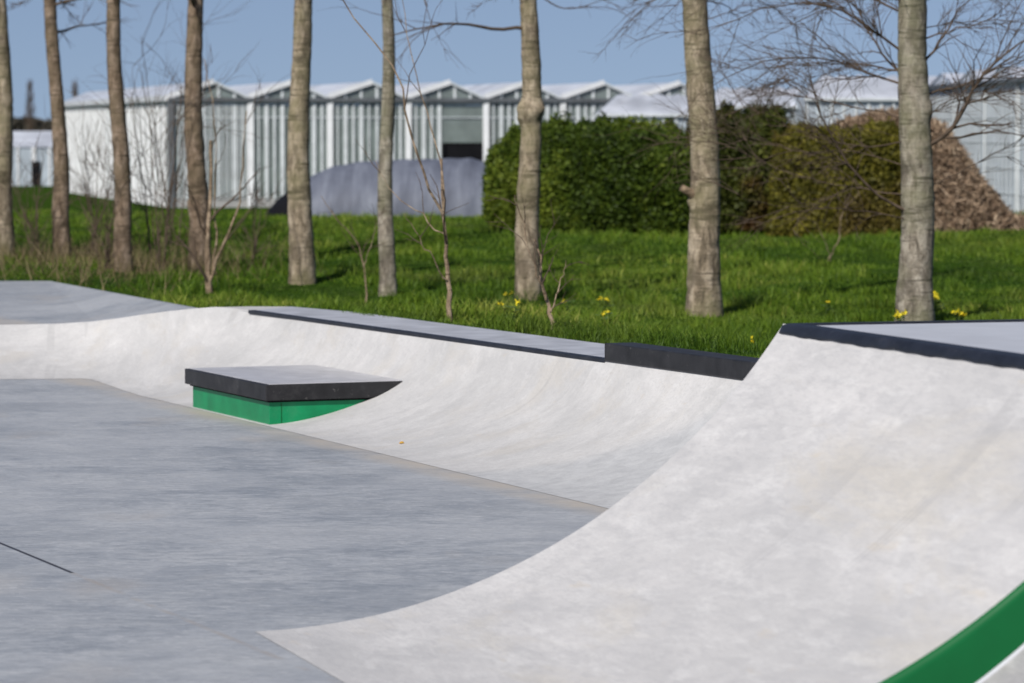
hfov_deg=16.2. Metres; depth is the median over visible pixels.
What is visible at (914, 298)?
poplar
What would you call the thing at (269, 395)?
skate ledge
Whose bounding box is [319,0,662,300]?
poplar
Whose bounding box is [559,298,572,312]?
yellow wildflower
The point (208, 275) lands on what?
sapling
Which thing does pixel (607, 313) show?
yellow wildflower
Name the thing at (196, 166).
poplar
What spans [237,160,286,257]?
bare shrub
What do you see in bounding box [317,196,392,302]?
sapling
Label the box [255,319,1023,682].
quarter pipe
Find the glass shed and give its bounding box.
[12,131,52,185]
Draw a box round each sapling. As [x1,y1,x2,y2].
[154,59,289,293]
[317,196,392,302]
[342,0,467,320]
[482,194,589,328]
[791,187,859,259]
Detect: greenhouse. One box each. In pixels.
[64,79,686,207]
[803,67,1023,213]
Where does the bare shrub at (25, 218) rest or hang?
on the ground at (47, 203)
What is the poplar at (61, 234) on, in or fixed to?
on the ground at (47, 203)
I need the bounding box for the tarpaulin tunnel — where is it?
[263,158,485,216]
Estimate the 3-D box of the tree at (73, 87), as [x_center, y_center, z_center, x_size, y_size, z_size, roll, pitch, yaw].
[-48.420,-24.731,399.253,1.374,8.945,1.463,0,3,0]
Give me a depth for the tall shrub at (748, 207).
80.20 m
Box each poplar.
[0,0,15,256]
[7,0,138,257]
[106,0,133,272]
[184,0,210,269]
[286,0,315,284]
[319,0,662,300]
[377,0,471,295]
[581,0,805,316]
[594,0,1023,320]
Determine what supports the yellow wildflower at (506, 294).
on the ground at (47, 203)
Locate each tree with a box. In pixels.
[24,79,35,130]
[71,79,77,97]
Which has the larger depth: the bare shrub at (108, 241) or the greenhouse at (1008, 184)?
the greenhouse at (1008, 184)
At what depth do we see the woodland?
430.65 m
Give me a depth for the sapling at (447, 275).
42.48 m
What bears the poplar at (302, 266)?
on the ground at (47, 203)
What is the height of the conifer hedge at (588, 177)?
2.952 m
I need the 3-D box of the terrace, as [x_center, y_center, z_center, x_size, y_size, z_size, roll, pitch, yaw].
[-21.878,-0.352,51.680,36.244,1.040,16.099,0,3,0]
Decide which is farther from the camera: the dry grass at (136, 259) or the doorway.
the doorway
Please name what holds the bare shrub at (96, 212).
on the ground at (47, 203)
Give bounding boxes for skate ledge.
[185,365,402,424]
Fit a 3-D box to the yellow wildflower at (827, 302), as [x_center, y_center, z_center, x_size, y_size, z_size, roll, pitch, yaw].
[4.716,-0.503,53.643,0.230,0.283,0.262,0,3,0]
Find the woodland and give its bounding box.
[13,115,51,130]
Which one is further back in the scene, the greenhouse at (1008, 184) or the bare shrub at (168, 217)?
the greenhouse at (1008, 184)
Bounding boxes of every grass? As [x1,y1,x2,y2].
[0,218,350,296]
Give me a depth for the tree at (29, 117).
399.04 m
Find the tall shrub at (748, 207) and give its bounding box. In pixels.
[684,97,794,232]
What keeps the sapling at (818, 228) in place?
on the ground at (47, 203)
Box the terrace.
[0,281,195,324]
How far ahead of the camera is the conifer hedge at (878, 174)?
79.89 m
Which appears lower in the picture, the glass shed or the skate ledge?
the skate ledge
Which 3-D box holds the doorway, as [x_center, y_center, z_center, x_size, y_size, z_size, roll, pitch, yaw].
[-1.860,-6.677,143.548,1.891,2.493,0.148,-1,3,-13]
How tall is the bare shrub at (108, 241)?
2.771 m
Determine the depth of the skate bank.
35.31 m
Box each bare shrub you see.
[0,94,96,256]
[27,54,163,257]
[59,0,266,271]
[63,118,154,269]
[97,0,250,245]
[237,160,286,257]
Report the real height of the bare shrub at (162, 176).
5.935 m
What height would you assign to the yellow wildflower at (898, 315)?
0.388 m
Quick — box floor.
[0,379,607,682]
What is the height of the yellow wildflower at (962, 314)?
0.362 m
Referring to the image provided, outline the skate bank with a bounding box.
[0,306,759,508]
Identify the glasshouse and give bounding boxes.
[592,74,898,135]
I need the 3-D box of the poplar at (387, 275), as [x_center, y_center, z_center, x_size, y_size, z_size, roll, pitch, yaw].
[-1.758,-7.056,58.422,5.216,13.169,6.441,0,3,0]
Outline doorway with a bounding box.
[442,143,482,160]
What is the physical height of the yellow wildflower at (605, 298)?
0.265 m
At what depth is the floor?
26.68 m
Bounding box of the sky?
[6,0,1023,129]
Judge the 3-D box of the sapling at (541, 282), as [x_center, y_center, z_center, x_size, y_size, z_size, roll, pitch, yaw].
[0.304,-0.847,40.203,1.323,1.633,0.695,-1,4,-23]
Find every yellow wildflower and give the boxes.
[498,299,520,316]
[504,291,515,305]
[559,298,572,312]
[594,310,617,324]
[596,296,613,309]
[822,299,833,312]
[887,309,906,321]
[933,291,943,312]
[951,308,966,319]
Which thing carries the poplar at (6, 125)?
on the ground at (47, 203)
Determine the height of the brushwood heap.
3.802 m
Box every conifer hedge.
[480,107,690,233]
[762,117,900,237]
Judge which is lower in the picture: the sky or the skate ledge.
the skate ledge
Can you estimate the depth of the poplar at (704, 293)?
53.99 m
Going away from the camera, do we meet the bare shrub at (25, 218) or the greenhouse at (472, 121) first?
the bare shrub at (25, 218)
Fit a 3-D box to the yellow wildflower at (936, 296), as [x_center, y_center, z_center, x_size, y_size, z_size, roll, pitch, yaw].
[6.159,-0.553,52.255,0.383,0.381,0.384,-1,4,-17]
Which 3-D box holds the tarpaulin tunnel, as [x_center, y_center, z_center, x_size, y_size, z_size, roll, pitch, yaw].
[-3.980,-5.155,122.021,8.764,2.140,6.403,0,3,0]
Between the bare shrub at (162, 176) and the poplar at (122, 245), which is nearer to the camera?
the poplar at (122, 245)
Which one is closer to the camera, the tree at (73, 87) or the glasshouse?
the glasshouse
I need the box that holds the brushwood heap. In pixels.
[831,106,1023,231]
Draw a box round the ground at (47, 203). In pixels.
[0,186,1023,356]

